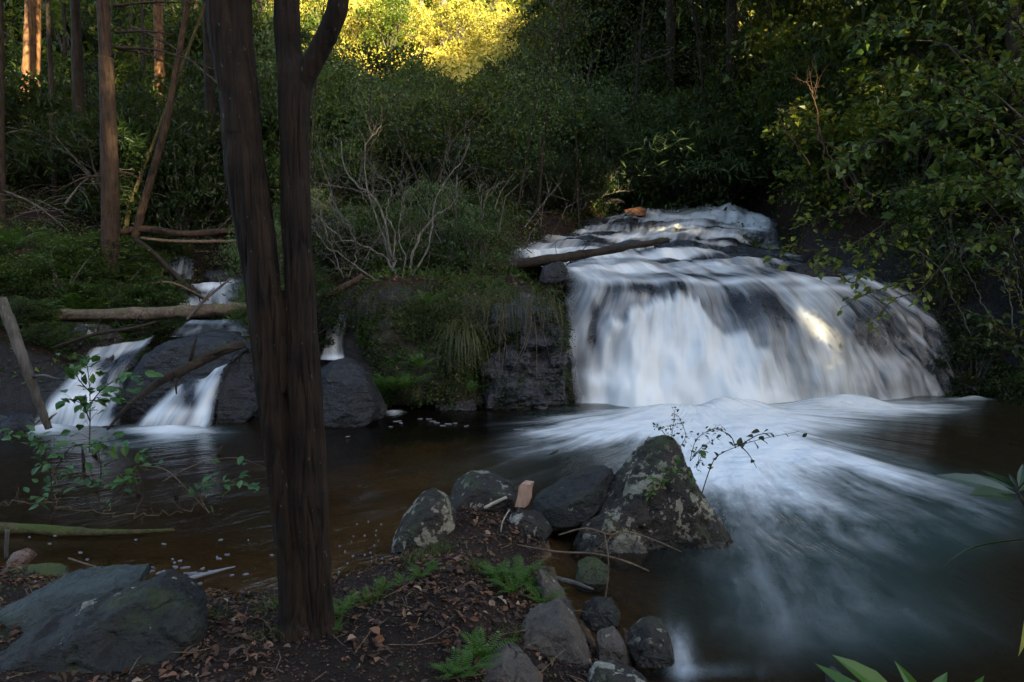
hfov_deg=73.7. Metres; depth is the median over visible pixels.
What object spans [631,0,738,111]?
hillside tree
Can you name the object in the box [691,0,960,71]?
hillside tree
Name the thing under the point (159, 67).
pine tree
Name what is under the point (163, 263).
fallen branch
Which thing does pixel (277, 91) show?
shrub
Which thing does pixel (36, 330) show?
leafy plant
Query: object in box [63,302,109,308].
fern
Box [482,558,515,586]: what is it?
fern
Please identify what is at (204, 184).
shrub
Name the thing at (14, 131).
fallen branch
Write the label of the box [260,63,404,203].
shrub
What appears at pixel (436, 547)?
grass tuft
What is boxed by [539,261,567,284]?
rock
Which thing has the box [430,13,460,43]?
shrub
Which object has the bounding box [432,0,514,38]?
shrub
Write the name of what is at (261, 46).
shrub
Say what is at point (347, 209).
shrub
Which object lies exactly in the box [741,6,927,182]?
shrub
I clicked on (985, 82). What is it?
shrub
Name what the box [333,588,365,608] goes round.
fern
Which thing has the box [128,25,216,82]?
fallen branch
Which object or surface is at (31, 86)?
shrub
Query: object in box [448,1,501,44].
shrub
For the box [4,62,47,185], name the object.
shrub
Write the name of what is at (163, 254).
leafy plant
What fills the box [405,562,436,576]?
fern
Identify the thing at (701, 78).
slender tree
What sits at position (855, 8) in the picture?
shrub
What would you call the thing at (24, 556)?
rock
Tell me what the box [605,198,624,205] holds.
rock
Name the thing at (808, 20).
shrub
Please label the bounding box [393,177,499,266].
shrub
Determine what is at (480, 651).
fern
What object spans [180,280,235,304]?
waterfall
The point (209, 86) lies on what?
hillside tree
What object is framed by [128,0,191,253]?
leaning tree
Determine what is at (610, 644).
rock
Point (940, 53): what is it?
shrub
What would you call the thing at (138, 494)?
snag
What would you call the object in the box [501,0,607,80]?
leafy tree
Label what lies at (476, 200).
shrub
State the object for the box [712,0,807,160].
slender tree
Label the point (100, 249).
leafy plant
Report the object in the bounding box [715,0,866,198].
shrub
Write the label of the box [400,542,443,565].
grass tuft
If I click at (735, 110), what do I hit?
shrub
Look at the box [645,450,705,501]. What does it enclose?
vine
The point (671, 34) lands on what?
hillside tree
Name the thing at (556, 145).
shrub
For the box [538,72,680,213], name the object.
shrub
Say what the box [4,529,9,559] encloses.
stake
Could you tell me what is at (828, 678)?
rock
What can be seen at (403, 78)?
shrub
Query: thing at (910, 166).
shrub
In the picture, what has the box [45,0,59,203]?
sapling tree
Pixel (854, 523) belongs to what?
water
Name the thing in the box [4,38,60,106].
shrub
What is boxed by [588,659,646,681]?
rock
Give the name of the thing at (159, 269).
leafy plant
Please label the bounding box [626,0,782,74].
shrub
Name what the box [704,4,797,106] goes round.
shrub
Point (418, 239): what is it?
bare shrub
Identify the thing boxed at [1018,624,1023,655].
yellow leaf
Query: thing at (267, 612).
ground cover
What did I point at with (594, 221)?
rock ledge
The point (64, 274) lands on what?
fern
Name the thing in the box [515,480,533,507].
wood chunk
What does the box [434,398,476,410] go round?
rock
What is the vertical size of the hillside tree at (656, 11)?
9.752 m
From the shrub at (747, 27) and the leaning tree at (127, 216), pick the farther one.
the shrub at (747, 27)
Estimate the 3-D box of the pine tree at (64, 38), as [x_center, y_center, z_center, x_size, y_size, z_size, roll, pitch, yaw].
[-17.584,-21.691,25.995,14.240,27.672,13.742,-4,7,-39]
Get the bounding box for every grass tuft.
[93,556,125,565]
[206,598,231,620]
[235,618,276,646]
[249,587,277,613]
[259,592,278,613]
[269,625,293,643]
[355,570,388,605]
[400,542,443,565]
[426,536,461,555]
[459,554,497,573]
[491,620,530,642]
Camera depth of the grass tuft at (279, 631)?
3.48 m
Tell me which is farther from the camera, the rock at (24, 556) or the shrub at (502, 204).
the shrub at (502, 204)
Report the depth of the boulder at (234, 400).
10.68 m
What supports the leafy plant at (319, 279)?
on the ground at (382, 472)
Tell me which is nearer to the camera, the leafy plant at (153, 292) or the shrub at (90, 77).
the leafy plant at (153, 292)
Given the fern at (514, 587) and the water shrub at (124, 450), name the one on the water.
the water shrub at (124, 450)
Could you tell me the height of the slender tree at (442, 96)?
4.316 m
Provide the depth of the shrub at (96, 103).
20.71 m
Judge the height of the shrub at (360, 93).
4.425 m
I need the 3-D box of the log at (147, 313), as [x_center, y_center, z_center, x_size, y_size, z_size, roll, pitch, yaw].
[-6.334,-0.519,11.949,4.443,0.398,0.396,0,5,-1]
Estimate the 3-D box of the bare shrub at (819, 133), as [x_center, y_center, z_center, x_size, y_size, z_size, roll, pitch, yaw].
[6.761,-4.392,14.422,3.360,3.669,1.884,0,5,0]
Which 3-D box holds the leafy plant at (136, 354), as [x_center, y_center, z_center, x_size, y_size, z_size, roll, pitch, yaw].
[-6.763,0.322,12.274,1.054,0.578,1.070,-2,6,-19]
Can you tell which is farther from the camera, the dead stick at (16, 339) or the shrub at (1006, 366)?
the shrub at (1006, 366)
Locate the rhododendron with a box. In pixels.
[938,464,1023,506]
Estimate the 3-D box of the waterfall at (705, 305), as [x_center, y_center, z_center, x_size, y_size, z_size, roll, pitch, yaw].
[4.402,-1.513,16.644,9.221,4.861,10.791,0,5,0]
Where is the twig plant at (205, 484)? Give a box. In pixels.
[139,456,264,513]
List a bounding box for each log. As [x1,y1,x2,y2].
[0,522,174,536]
[32,302,245,321]
[120,225,234,237]
[141,237,235,243]
[316,274,364,303]
[487,237,671,271]
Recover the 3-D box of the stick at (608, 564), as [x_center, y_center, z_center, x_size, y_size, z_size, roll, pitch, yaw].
[0.651,1.563,4.779,0.133,0.496,0.122,-5,7,-44]
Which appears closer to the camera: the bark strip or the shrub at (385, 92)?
the bark strip
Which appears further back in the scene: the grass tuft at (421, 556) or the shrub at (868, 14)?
the shrub at (868, 14)
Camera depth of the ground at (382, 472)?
7.75 m
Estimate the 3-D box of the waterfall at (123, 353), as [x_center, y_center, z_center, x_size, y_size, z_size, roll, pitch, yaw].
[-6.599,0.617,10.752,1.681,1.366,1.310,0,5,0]
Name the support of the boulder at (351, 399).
in the water
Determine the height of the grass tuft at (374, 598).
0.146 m
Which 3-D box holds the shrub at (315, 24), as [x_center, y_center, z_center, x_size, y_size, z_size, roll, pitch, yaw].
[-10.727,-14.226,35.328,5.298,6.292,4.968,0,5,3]
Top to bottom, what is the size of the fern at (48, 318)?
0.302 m
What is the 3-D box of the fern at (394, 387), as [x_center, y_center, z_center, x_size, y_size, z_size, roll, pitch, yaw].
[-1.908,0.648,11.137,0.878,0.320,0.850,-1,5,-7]
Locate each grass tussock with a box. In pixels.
[349,269,496,331]
[424,306,495,388]
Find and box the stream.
[174,319,248,336]
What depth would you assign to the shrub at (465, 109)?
23.14 m
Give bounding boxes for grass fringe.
[466,262,590,351]
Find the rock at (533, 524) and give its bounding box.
[508,509,552,543]
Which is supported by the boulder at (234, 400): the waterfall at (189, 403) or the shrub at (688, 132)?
the waterfall at (189, 403)
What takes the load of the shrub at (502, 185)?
on the ground at (382, 472)
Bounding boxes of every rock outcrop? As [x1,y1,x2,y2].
[475,292,568,417]
[988,318,1011,364]
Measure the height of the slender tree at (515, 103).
5.221 m
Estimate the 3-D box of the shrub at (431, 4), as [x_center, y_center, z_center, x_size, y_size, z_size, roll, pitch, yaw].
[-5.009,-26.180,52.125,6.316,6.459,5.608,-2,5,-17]
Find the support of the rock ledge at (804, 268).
on the ground at (382, 472)
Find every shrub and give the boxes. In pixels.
[0,425,154,524]
[0,454,218,526]
[3,81,227,251]
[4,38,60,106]
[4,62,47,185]
[4,62,99,186]
[5,123,72,194]
[27,114,126,196]
[41,52,123,99]
[41,69,115,119]
[59,79,200,192]
[68,96,272,225]
[79,136,235,266]
[85,98,117,169]
[90,64,215,126]
[158,49,276,123]
[160,24,325,99]
[167,0,274,74]
[175,77,279,190]
[178,135,279,215]
[193,94,279,192]
[202,217,336,318]
[219,208,279,270]
[253,6,302,76]
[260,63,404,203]
[261,70,342,183]
[265,150,280,208]
[265,154,345,213]
[266,114,395,222]
[273,6,349,60]
[273,185,337,221]
[273,207,282,258]
[275,55,410,133]
[275,85,501,280]
[278,206,336,259]
[281,229,361,273]
[300,0,350,33]
[310,123,392,277]
[312,78,420,140]
[313,222,375,280]
[314,63,496,212]
[318,98,449,218]
[319,57,364,89]
[325,203,381,253]
[326,40,378,75]
[335,61,533,242]
[339,191,451,273]
[341,0,387,49]
[343,37,452,96]
[347,0,427,55]
[351,93,562,231]
[363,41,462,118]
[364,0,418,34]
[376,158,502,277]
[385,211,437,250]
[386,57,456,102]
[390,0,439,47]
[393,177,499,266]
[400,168,471,210]
[413,0,496,56]
[413,26,440,53]
[415,0,436,10]
[416,73,484,120]
[419,198,544,277]
[423,0,439,9]
[425,181,497,248]
[428,57,557,127]
[430,0,451,16]
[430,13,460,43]
[431,93,509,177]
[432,0,469,38]
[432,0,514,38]
[433,187,507,261]
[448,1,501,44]
[452,60,594,199]
[455,133,528,203]
[457,61,513,100]
[458,49,559,98]
[467,41,605,172]
[469,52,514,80]
[469,176,551,258]
[471,108,589,203]
[476,186,524,233]
[485,0,508,9]
[488,0,521,36]
[490,5,523,30]
[491,54,603,151]
[491,89,589,146]
[491,146,575,210]
[502,9,538,30]
[502,37,555,57]
[504,0,530,12]
[505,61,580,83]
[513,0,555,26]
[531,151,626,222]
[535,137,578,194]
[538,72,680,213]
[553,82,613,145]
[582,87,785,212]
[583,75,626,141]
[587,101,628,166]
[590,68,690,167]
[592,161,635,212]
[594,89,700,192]
[603,84,774,212]
[605,24,672,87]
[610,91,676,166]
[622,86,761,207]
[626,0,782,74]
[643,0,786,110]
[668,64,763,176]
[702,22,820,155]
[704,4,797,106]
[706,99,794,209]
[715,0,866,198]
[723,12,794,62]
[727,40,832,198]
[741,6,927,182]
[744,0,833,54]
[753,41,1000,257]
[755,0,939,165]
[755,4,825,88]
[757,84,889,217]
[764,51,913,217]
[786,33,940,188]
[801,0,856,99]
[803,0,924,96]
[810,0,838,32]
[834,93,1023,222]
[845,0,1023,185]
[866,163,1023,298]
[879,20,1023,229]
[886,40,1000,104]
[887,23,1004,93]
[898,258,1011,340]
[908,0,1022,75]
[915,213,1022,334]
[934,312,1023,397]
[956,0,1023,59]
[957,0,1023,63]
[966,370,1023,405]
[971,360,1023,398]
[995,250,1023,318]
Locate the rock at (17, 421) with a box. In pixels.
[0,411,34,436]
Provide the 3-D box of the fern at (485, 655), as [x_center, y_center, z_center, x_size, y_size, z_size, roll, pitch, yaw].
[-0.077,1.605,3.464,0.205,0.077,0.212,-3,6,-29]
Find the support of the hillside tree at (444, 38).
on the ground at (382, 472)
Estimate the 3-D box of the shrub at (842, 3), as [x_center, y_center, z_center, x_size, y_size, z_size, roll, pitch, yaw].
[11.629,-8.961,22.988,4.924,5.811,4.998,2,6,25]
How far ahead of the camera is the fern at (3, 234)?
13.52 m
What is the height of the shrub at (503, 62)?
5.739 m
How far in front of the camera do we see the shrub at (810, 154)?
17.64 m
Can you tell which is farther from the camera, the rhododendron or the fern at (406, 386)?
the fern at (406, 386)
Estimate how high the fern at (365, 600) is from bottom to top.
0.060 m
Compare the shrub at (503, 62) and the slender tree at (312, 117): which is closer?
the slender tree at (312, 117)
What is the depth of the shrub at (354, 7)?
42.28 m
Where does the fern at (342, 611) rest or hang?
on the ground at (382, 472)
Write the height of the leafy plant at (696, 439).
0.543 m
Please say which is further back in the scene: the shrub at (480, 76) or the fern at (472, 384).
the shrub at (480, 76)
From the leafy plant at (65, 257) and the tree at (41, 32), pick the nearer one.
the leafy plant at (65, 257)
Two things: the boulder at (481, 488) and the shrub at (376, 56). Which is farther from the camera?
the shrub at (376, 56)
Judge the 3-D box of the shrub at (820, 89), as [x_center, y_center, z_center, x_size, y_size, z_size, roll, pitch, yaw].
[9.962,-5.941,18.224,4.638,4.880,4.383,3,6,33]
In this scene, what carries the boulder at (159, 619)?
on the ground at (382, 472)
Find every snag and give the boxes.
[81,447,85,462]
[136,484,140,497]
[173,484,177,499]
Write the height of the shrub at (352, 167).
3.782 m
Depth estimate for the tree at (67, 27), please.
29.80 m
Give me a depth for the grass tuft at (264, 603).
3.94 m
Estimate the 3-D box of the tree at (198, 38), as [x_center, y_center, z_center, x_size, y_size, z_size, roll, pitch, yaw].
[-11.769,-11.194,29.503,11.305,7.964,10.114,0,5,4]
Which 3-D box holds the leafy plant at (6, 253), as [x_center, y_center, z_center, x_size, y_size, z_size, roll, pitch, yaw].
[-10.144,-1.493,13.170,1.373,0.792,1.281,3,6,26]
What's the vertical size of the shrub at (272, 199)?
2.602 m
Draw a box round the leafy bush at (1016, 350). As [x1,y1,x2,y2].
[948,249,1023,367]
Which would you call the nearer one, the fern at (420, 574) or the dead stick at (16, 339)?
the fern at (420, 574)
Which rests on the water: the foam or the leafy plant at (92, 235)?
the foam
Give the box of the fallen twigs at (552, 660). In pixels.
[0,509,592,681]
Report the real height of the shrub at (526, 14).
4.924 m
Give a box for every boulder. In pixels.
[0,563,152,629]
[0,569,207,673]
[55,323,122,361]
[116,330,258,422]
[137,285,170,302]
[200,270,244,292]
[321,357,380,429]
[391,488,455,557]
[449,470,520,513]
[521,566,591,667]
[531,465,614,533]
[569,435,733,570]
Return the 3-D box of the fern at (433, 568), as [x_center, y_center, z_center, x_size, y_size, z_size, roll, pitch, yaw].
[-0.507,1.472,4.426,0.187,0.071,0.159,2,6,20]
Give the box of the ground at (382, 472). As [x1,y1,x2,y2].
[0,0,1023,681]
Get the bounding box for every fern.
[0,228,54,247]
[7,296,67,309]
[40,313,67,326]
[48,259,101,280]
[50,288,110,308]
[57,297,109,308]
[60,259,95,268]
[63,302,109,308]
[76,321,137,328]
[122,332,138,342]
[129,335,158,341]
[332,617,345,630]
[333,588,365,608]
[333,595,357,616]
[348,586,383,601]
[365,576,402,591]
[370,371,421,390]
[373,373,434,390]
[373,378,393,393]
[392,572,419,585]
[403,353,440,369]
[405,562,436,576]
[414,290,453,303]
[423,559,444,571]
[428,646,479,678]
[435,644,501,679]
[444,626,517,658]
[463,380,485,390]
[473,644,492,670]
[474,558,511,574]
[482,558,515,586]
[483,566,543,593]
[493,555,549,577]
[515,565,556,586]
[523,583,569,604]
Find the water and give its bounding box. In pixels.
[0,391,1023,681]
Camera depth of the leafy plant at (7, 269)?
12.72 m
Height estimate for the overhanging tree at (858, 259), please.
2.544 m
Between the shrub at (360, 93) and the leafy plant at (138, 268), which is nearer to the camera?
the leafy plant at (138, 268)
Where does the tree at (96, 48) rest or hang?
on the ground at (382, 472)
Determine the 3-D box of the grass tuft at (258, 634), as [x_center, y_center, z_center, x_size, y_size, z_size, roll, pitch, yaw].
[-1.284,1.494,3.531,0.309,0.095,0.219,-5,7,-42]
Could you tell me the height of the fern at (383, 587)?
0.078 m
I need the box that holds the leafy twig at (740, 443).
[702,428,806,492]
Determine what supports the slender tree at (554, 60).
on the ground at (382, 472)
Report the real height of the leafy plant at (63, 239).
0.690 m
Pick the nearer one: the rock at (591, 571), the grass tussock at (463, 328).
the rock at (591, 571)
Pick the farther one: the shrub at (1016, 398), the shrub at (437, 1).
the shrub at (437, 1)
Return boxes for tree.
[0,0,6,217]
[4,0,96,66]
[4,0,197,97]
[4,3,88,57]
[20,0,41,130]
[34,0,213,289]
[44,17,129,88]
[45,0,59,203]
[61,0,173,68]
[62,2,67,97]
[68,0,188,42]
[70,0,86,194]
[94,45,202,91]
[115,0,350,92]
[121,0,255,75]
[123,0,327,240]
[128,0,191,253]
[128,8,134,84]
[140,0,145,85]
[153,0,165,102]
[181,0,186,84]
[202,0,215,199]
[205,0,348,642]
[218,0,392,189]
[252,0,273,22]
[313,49,442,214]
[325,53,462,181]
[360,41,528,227]
[383,56,535,190]
[438,0,447,48]
[446,23,584,217]
[447,8,622,224]
[464,0,624,216]
[491,0,572,49]
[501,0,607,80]
[503,0,663,124]
[508,0,645,222]
[531,0,646,59]
[555,32,656,93]
[567,0,677,69]
[567,0,689,34]
[586,0,719,202]
[586,0,742,97]
[604,31,714,110]
[621,0,694,29]
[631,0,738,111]
[640,0,709,94]
[646,0,746,187]
[659,0,937,43]
[660,0,1023,180]
[679,0,944,145]
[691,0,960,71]
[694,0,766,44]
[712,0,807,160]
[763,171,1023,332]
[820,0,1023,255]
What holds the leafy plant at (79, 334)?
on the ground at (382, 472)
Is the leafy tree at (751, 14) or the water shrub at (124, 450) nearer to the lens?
the water shrub at (124, 450)
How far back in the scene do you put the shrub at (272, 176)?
19.21 m
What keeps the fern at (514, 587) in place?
on the ground at (382, 472)
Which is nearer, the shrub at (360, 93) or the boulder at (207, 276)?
the boulder at (207, 276)
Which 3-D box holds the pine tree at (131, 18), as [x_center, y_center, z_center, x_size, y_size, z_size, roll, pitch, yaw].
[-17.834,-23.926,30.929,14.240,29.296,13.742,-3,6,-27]
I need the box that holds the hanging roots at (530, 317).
[481,291,562,373]
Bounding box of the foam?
[28,413,522,584]
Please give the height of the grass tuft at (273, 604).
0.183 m
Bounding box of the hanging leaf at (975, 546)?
[947,539,1023,563]
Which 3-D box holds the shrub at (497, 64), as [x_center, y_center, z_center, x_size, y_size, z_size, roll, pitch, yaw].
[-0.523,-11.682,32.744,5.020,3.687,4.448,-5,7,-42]
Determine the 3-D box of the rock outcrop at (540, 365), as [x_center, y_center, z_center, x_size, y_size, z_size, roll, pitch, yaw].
[0.159,0.251,12.233,1.828,2.239,1.810,0,5,0]
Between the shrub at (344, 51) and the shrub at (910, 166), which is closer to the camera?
the shrub at (910, 166)
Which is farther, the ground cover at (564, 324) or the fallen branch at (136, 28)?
the fallen branch at (136, 28)
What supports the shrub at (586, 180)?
on the ground at (382, 472)
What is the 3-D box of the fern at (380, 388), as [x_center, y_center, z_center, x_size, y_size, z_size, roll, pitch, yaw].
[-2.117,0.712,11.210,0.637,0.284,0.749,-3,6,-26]
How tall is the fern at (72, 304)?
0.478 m
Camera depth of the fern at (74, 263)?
13.34 m
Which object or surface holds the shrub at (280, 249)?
on the ground at (382, 472)
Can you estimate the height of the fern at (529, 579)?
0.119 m
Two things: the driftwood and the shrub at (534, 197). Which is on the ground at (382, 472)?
the shrub at (534, 197)
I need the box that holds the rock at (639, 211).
[624,207,646,215]
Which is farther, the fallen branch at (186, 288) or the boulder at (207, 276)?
the boulder at (207, 276)
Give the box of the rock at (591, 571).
[574,556,609,591]
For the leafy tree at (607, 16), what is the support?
on the ground at (382, 472)
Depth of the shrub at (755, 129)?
21.77 m
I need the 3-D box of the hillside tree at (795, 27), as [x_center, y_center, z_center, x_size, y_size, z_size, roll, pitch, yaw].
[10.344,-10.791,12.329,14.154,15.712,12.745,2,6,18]
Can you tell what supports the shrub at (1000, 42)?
on the ground at (382, 472)
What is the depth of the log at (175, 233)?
15.77 m
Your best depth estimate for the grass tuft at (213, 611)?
3.83 m
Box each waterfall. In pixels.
[38,338,149,425]
[139,364,226,427]
[166,257,191,278]
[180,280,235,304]
[321,314,347,359]
[518,202,955,407]
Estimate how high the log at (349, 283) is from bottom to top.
0.658 m
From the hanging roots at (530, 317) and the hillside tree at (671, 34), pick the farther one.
the hillside tree at (671, 34)
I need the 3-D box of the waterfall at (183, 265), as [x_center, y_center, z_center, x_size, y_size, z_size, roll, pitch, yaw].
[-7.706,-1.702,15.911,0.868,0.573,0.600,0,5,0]
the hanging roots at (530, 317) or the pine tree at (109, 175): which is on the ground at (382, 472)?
the pine tree at (109, 175)
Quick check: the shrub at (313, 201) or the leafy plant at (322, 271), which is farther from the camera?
the shrub at (313, 201)
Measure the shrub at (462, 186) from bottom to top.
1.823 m
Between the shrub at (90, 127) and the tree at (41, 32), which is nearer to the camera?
the shrub at (90, 127)
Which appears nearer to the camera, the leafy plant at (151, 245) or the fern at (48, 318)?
the fern at (48, 318)
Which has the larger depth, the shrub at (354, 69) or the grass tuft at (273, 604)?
the shrub at (354, 69)
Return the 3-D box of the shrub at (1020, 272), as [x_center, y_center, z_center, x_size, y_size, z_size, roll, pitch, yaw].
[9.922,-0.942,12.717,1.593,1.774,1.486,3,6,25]
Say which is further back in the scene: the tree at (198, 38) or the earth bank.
the tree at (198, 38)
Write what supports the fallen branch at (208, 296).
on the log at (147, 313)
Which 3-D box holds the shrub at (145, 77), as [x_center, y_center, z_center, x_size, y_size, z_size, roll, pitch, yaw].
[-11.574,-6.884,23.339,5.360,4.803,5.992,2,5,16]
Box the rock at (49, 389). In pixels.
[38,354,138,414]
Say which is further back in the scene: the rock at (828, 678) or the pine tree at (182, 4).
the pine tree at (182, 4)
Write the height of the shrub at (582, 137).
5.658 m
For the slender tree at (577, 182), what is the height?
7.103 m
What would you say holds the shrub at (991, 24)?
on the ground at (382, 472)
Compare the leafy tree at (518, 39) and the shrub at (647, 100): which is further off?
the leafy tree at (518, 39)
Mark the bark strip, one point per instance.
(199, 575)
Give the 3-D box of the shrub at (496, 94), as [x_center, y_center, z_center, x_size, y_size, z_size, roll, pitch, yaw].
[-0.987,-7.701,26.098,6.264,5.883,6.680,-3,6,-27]
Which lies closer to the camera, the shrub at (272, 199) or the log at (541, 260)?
the log at (541, 260)
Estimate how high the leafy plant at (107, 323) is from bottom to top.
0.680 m
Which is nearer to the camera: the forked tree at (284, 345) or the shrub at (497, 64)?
the forked tree at (284, 345)
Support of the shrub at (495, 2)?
on the ground at (382, 472)
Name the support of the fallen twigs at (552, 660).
on the ground at (382, 472)
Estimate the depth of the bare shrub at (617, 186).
20.68 m
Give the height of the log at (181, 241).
0.166 m
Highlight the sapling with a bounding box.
[55,353,163,452]
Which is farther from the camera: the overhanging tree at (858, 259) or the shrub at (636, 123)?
the shrub at (636, 123)
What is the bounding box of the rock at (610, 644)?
[595,626,627,664]
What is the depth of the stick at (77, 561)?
5.01 m
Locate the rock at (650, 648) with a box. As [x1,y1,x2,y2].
[627,616,674,677]
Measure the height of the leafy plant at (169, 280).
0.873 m
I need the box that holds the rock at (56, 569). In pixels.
[9,563,70,578]
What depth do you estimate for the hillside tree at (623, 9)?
32.55 m
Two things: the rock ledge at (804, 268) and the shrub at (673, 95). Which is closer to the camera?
the rock ledge at (804, 268)
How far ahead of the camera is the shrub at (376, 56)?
29.89 m
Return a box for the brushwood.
[0,146,609,280]
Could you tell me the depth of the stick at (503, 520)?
5.46 m
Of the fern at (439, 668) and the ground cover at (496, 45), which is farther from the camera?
the ground cover at (496, 45)
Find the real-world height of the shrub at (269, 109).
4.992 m
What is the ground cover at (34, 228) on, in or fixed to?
on the ground at (382, 472)
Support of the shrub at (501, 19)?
on the ground at (382, 472)
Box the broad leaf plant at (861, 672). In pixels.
[816,655,983,681]
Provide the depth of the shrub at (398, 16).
41.15 m
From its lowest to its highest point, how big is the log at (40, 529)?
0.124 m
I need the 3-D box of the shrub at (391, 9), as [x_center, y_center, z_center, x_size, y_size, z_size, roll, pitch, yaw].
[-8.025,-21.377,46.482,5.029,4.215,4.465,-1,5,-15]
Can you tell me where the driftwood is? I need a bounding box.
[556,576,592,589]
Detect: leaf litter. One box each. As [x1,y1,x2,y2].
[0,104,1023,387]
[0,505,596,681]
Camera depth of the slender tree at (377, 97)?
18.32 m
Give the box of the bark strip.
[189,566,234,578]
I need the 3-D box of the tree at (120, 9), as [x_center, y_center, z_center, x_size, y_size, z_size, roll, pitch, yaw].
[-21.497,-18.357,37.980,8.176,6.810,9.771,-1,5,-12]
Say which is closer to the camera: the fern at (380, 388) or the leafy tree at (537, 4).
the fern at (380, 388)
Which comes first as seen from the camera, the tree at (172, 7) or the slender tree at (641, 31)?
the slender tree at (641, 31)
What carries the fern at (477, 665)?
on the ground at (382, 472)
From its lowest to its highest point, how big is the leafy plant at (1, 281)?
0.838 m
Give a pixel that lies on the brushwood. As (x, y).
(333, 208)
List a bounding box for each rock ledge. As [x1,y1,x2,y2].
[580,213,623,228]
[786,263,847,276]
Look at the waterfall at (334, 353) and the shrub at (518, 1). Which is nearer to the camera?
the waterfall at (334, 353)
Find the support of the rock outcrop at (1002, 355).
on the ground at (382, 472)
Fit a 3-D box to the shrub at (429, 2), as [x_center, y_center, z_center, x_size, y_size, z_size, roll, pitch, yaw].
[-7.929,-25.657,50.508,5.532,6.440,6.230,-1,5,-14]
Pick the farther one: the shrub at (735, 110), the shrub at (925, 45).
the shrub at (735, 110)
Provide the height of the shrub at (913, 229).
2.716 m
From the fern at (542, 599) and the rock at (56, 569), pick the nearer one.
the fern at (542, 599)
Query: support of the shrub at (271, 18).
on the ground at (382, 472)
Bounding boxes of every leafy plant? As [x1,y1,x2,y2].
[0,246,17,258]
[0,246,130,303]
[0,252,67,296]
[0,253,29,292]
[0,295,54,333]
[12,297,69,325]
[19,234,94,257]
[20,321,81,351]
[32,228,155,278]
[35,322,104,358]
[40,250,97,273]
[61,321,125,341]
[66,261,132,287]
[69,281,144,308]
[77,261,160,304]
[83,239,130,260]
[88,234,142,259]
[96,366,135,384]
[97,303,190,350]
[99,272,191,328]
[120,235,159,261]
[121,258,172,293]
[127,233,195,259]
[128,273,199,317]
[129,248,195,280]
[133,267,190,292]
[133,345,151,361]
[220,283,284,328]
[230,314,245,325]
[280,261,349,292]
[282,270,335,304]
[315,280,375,349]
[653,407,726,467]
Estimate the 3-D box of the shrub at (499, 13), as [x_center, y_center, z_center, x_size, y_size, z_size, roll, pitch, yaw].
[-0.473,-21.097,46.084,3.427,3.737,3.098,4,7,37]
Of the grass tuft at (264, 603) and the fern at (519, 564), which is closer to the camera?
the grass tuft at (264, 603)
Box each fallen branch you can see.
[3,184,98,234]
[5,126,97,172]
[42,157,134,208]
[52,311,156,348]
[106,335,245,429]
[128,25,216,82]
[131,268,208,300]
[134,237,206,301]
[186,274,230,319]
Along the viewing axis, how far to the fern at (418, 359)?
11.17 m
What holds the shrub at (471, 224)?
on the ground at (382, 472)
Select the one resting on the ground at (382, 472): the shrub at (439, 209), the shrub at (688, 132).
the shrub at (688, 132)
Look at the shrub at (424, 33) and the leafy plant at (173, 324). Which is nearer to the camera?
the leafy plant at (173, 324)
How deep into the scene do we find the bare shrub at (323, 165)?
12.51 m
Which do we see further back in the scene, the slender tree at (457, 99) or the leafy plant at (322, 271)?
the slender tree at (457, 99)
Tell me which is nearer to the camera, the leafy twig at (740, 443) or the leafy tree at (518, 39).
the leafy twig at (740, 443)
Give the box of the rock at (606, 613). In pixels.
[580,597,620,633]
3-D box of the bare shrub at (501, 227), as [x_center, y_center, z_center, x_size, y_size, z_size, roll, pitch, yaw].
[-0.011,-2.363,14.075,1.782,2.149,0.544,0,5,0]
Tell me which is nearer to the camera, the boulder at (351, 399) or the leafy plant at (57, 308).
the boulder at (351, 399)
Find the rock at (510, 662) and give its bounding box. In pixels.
[481,642,541,681]
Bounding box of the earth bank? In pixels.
[361,281,502,414]
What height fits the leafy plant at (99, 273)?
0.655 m
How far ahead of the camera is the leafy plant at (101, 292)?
12.97 m
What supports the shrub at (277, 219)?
on the ground at (382, 472)
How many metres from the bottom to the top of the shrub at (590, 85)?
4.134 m
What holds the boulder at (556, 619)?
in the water
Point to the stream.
(192, 327)
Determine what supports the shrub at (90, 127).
on the ground at (382, 472)
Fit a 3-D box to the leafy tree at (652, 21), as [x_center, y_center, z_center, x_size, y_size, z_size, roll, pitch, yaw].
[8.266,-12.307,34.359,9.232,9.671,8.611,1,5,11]
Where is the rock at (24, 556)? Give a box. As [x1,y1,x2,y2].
[6,548,36,568]
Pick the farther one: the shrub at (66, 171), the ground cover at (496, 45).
the ground cover at (496, 45)
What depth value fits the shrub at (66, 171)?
18.45 m
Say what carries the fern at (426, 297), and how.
on the earth bank
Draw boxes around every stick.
[0,297,59,429]
[68,557,96,566]
[484,496,506,509]
[500,510,509,531]
[517,544,648,571]
[558,515,680,570]
[596,532,608,596]
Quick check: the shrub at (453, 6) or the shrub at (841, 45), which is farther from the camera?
the shrub at (453, 6)
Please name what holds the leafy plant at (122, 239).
on the ground at (382, 472)
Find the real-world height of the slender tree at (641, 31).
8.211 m
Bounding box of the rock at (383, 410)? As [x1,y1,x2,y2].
[374,389,386,420]
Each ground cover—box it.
[0,126,1023,383]
[0,542,556,681]
[115,0,533,74]
[348,272,518,415]
[471,292,576,419]
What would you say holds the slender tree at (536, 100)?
on the ground at (382, 472)

